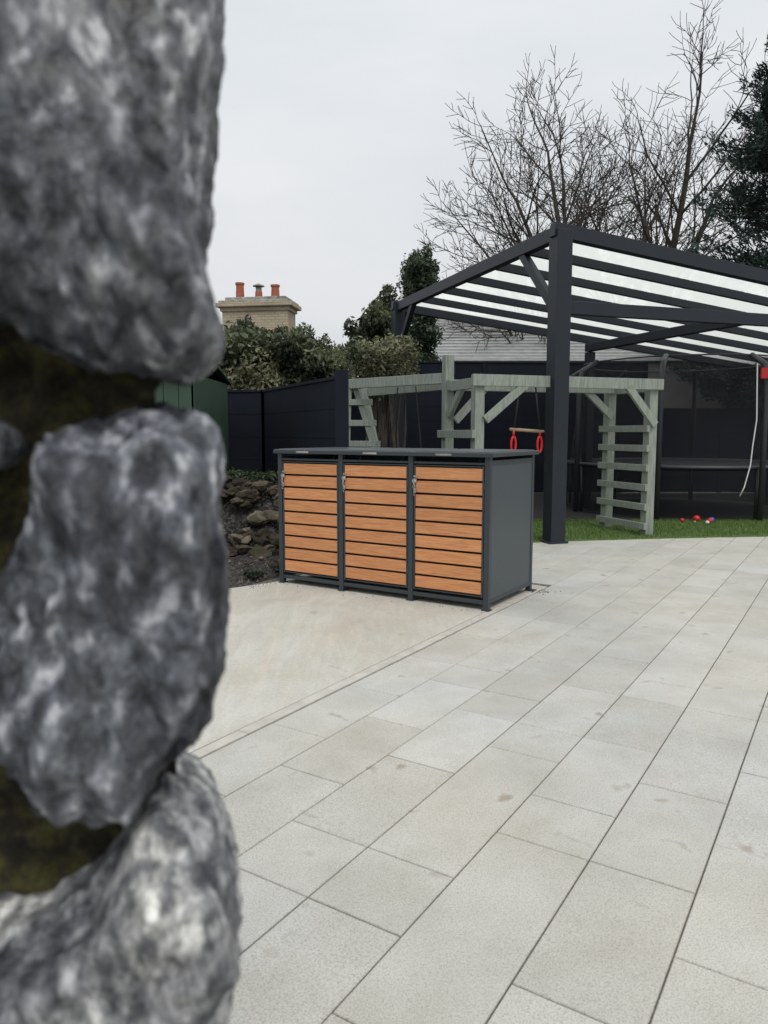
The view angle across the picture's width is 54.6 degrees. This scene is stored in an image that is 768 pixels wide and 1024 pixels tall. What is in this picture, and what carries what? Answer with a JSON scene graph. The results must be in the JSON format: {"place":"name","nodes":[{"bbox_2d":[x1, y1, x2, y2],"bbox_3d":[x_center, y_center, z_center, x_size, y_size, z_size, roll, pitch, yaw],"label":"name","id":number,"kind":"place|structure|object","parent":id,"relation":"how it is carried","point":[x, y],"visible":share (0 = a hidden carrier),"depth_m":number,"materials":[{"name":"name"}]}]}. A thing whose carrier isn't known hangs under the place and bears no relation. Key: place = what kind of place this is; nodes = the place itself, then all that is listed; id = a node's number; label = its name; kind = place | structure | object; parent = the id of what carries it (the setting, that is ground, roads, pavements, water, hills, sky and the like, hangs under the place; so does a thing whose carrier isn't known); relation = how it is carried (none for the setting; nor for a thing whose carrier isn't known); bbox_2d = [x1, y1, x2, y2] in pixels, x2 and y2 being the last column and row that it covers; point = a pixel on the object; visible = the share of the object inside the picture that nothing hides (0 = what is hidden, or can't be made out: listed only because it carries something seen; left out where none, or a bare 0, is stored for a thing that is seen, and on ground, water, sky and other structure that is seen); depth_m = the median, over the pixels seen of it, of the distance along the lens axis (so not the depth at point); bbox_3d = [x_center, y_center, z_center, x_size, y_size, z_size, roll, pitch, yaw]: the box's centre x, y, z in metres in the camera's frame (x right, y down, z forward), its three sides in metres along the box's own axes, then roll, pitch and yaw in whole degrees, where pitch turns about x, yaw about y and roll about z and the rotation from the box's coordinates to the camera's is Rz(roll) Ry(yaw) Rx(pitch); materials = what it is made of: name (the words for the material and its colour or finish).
{"place":"outdoors","nodes":[
{"label":"outdoors","id":0,"kind":"place"},
{"bbox_2d":[0,0,242,1023],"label":"stone wall","id":1,"kind":"structure","parent":0,"point":[121,899],"depth_m":0.53,"materials":[{"name":"stone"}]},
{"bbox_2d":[227,554,279,587],"bbox_3d":[-3.360,0.452,8.738,7.280,0.134,8.680,0,6,0],"label":"soil bed","id":2,"kind":"object","parent":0,"point":[233,581],"visible":0.02,"depth_m":7.84,"materials":[{"name":"soil"}]},
{"bbox_2d":[155,365,231,473],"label":"green shed","id":3,"kind":"structure","parent":2,"relation":"on","point":[207,395],"depth_m":8.99,"materials":[{"name":"paint"}]},
{"bbox_2d":[220,466,278,567],"bbox_3d":[-2.225,-0.018,8.921,2.750,1.160,2.355,0,6,0],"label":"rockery","id":4,"kind":"object","parent":2,"relation":"on","point":[249,521],"visible":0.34,"depth_m":8.85,"materials":[{"name":"stone"}]},
{"bbox_2d":[219,334,289,389],"bbox_3d":[-2.559,-1.426,12.332,2.019,3.035,1.540,0,6,0],"label":"dry shrub","id":5,"kind":"object","parent":2,"relation":"on","point":[252,381],"visible":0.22,"depth_m":12.07,"materials":[{"name":"green plant"}]},
{"bbox_2d":[218,314,293,389],"bbox_3d":[-3.156,-1.693,12.901,3.909,3.441,1.726,0,6,0],"label":"hedge","id":6,"kind":"object","parent":2,"relation":"on","point":[241,335],"visible":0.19,"depth_m":12.37,"materials":[{"name":"green plant"}]},
{"bbox_2d":[240,565,278,579],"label":"weeds","id":7,"kind":"object","parent":2,"relation":"on","point":[253,574],"visible":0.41,"depth_m":7.24,"materials":[{"name":"green plant"}]},
{"bbox_2d":[227,376,334,480],"bbox_3d":[-2.795,-0.705,10.317,6.382,2.010,1.920,3,7,28],"label":"garden fence","id":8,"kind":"object","parent":2,"relation":"on","point":[263,424],"visible":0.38,"depth_m":10.14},
{"bbox_2d":[228,556,547,612],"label":"loose gravel","id":9,"kind":"structure","parent":2,"relation":"on","point":[251,579],"depth_m":7.37,"materials":[{"name":"grey gravel"}]},
{"bbox_2d":[273,322,361,391],"bbox_3d":[-1.038,-1.537,12.452,1.589,3.224,1.560,0,6,0],"label":"hedge","id":10,"kind":"object","parent":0,"point":[308,356],"visible":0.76,"depth_m":12.04,"materials":[{"name":"green plant"}]},
{"bbox_2d":[186,574,539,752],"bbox_3d":[-3.884,0.923,4.638,6.598,0.030,9.440,4,7,32],"label":"concrete pad","id":11,"kind":"object","parent":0,"point":[290,643],"visible":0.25,"depth_m":5.15,"materials":[{"name":"beige concrete"}]},
{"bbox_2d":[273,447,538,611],"bbox_3d":[0.169,0.057,6.725,2.192,1.246,0.992,4,7,32],"label":"bin storage box","id":12,"kind":"object","parent":11,"relation":"on","point":[452,521],"visible":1,"depth_m":6.26,"materials":[{"name":"metal"}]},
{"bbox_2d":[282,461,338,578],"bbox_3d":[-0.654,0.063,6.728,0.639,1.032,0.061,4,7,32],"label":"door","id":13,"kind":"structure","parent":12,"relation":"in","point":[311,505],"depth_m":6.72,"materials":[{"name":"brown wood"}]},
{"bbox_2d":[343,463,407,587],"bbox_3d":[-0.065,0.103,6.356,0.662,1.032,0.061,4,7,32],"label":"door","id":14,"kind":"structure","parent":12,"relation":"in","point":[376,496],"depth_m":6.34,"materials":[{"name":"brown wood"}]},
{"bbox_2d":[413,465,484,597],"bbox_3d":[0.523,0.143,5.983,0.639,1.032,0.061,4,7,32],"label":"door","id":15,"kind":"structure","parent":12,"relation":"in","point":[449,500],"depth_m":5.97,"materials":[{"name":"brown wood"}]},
{"bbox_2d":[201,492,767,1023],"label":"patio paving","id":16,"kind":"structure","parent":0,"point":[551,806],"depth_m":2.74,"materials":[{"name":"stone"}]},
{"bbox_2d":[335,370,348,446],"bbox_3d":[-0.450,-0.485,8.024,0.140,2.060,0.140,0,6,0],"label":"fence post","id":17,"kind":"object","parent":16,"relation":"on","point":[341,408],"visible":0.45,"depth_m":7.89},
{"bbox_2d":[191,586,546,758],"bbox_3d":[-1.075,1.115,2.853,0.066,0.031,9.426,4,7,32],"label":"edging strip","id":18,"kind":"object","parent":16,"relation":"on","point":[255,726],"visible":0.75,"depth_m":4.12,"materials":[{"name":"concrete"}]},
{"bbox_2d":[404,361,647,492],"bbox_3d":[3.200,-1.917,17.043,5.691,2.990,0.064,0,6,-3],"label":"tall back fence","id":19,"kind":"object","parent":16,"relation":"on","point":[497,434],"visible":0.2,"depth_m":16.99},
{"bbox_2d":[533,493,767,520],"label":"play bark surface","id":20,"kind":"object","parent":16,"relation":"on","point":[716,506],"visible":0.25,"depth_m":13.90,"materials":[{"name":"wood"}]},
{"bbox_2d":[350,394,390,447],"bbox_3d":[-0.675,-1.563,16.930,2.130,2.310,0.060,0,6,0],"label":"back fence","id":21,"kind":"object","parent":20,"relation":"on","point":[357,433],"depth_m":16.88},
{"bbox_2d":[343,283,413,447],"bbox_3d":[-0.122,-2.554,15.900,1.546,4.507,1.814,0,6,0],"label":"laurel shrub","id":22,"kind":"object","parent":20,"relation":"on","point":[374,321],"visible":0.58,"depth_m":15.36,"materials":[{"name":"green plant"}]},
{"bbox_2d":[333,333,425,447],"bbox_3d":[-0.351,-1.695,13.861,2.252,3.244,1.732,0,6,0],"label":"dry shrub","id":23,"kind":"object","parent":20,"relation":"on","point":[368,366],"visible":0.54,"depth_m":13.59,"materials":[{"name":"green plant"}]},
{"bbox_2d":[391,221,767,543],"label":"pergola","id":24,"kind":"object","parent":20,"relation":"on","point":[558,269],"visible":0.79,"depth_m":11.14,"materials":[{"name":"metal"}]},
{"bbox_2d":[566,352,767,520],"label":"trampoline","id":25,"kind":"object","parent":20,"relation":"on","point":[692,464],"visible":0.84,"depth_m":12.61,"materials":[{"name":"metal"}]},
{"bbox_2d":[660,408,767,492],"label":"back fence","id":26,"kind":"object","parent":16,"relation":"on","point":[724,433],"visible":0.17,"depth_m":17.28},
{"bbox_2d":[206,0,767,376],"label":"sky","id":27,"kind":"structure","parent":0,"point":[333,121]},
{"bbox_2d":[533,518,767,542],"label":"lawn","id":28,"kind":"structure","parent":0,"point":[587,530],"depth_m":10.57,"materials":[{"name":"green plant"}]},
{"bbox_2d":[349,355,663,534],"bbox_3d":[1.386,-0.893,10.183,4.605,2.429,2.423,2,6,15],"label":"climbing frame","id":29,"kind":"object","parent":28,"relation":"on","point":[479,386],"visible":0.67,"depth_m":9.99,"materials":[{"name":"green wood"}]},
{"bbox_2d":[693,515,699,521],"bbox_3d":[4.860,0.103,11.576,0.110,0.110,0.110,0,6,0],"label":"toy ball","id":30,"kind":"object","parent":28,"relation":"on","point":[696,518],"visible":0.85,"depth_m":11.54,"materials":[{"name":"red plastic"}]},
{"label":"ground","id":31,"kind":"structure","parent":0,"visible":0},
{"bbox_2d":[395,241,444,361],"bbox_3d":[0.619,-3.447,17.736,1.753,5.887,1.631,0,6,0],"label":"evergreen tree","id":32,"kind":"object","parent":31,"relation":"on","point":[420,271],"visible":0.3,"depth_m":17.30,"materials":[{"name":"green plant"}]},
{"bbox_2d":[414,47,740,351],"bbox_3d":[5.876,-7.106,22.182,9.973,12.430,6.001,-1,6,-10],"label":"bare tree","id":33,"kind":"object","parent":31,"relation":"on","point":[580,216],"visible":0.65,"depth_m":21.10,"materials":[{"name":"brown plant"}]},
{"bbox_2d":[431,315,763,407],"bbox_3d":[6.410,-3.514,22.906,11.780,4.920,6.300,0,6,0],"label":"neighbour bungalow","id":34,"kind":"object","parent":31,"relation":"on","point":[461,346],"visible":0.08,"depth_m":20.09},
{"bbox_2d":[480,0,767,304],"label":"bare tree","id":35,"kind":"object","parent":31,"relation":"on","point":[680,209],"visible":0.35,"depth_m":21.45,"materials":[{"name":"brown plant"}]},
{"bbox_2d":[661,35,767,409],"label":"conifer tree","id":36,"kind":"object","parent":31,"relation":"on","point":[754,161],"visible":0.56,"depth_m":17.64,"materials":[{"name":"green plant"}]},
{"bbox_3d":[-10.637,-5.125,25.840,15.300,2.500,8.200,1,6,9],"label":"house roof","id":37,"kind":"object","parent":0,"visible":0},
{"bbox_2d":[222,310,295,331],"bbox_3d":[-4.100,-5.391,24.566,2.200,2.300,0.900,1,6,9],"label":"chimney stack","id":38,"kind":"object","parent":37,"relation":"on","point":[270,319],"visible":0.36,"depth_m":24.00,"materials":[{"name":"beige brick"}]},
{"bbox_2d":[215,296,300,314],"bbox_3d":[-4.100,-6.763,24.420,2.540,0.460,1.240,1,6,9],"label":"chimney cap","id":39,"kind":"object","parent":38,"relation":"on","point":[258,303],"visible":0.87,"depth_m":23.91,"materials":[{"name":"beige stone"}]},
{"bbox_2d":[235,282,279,296],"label":"chimney pots","id":40,"kind":"object","parent":39,"relation":"on","point":[258,291],"visible":0.65,"depth_m":24.29,"materials":[{"name":"orange ceramic"}]}
]}

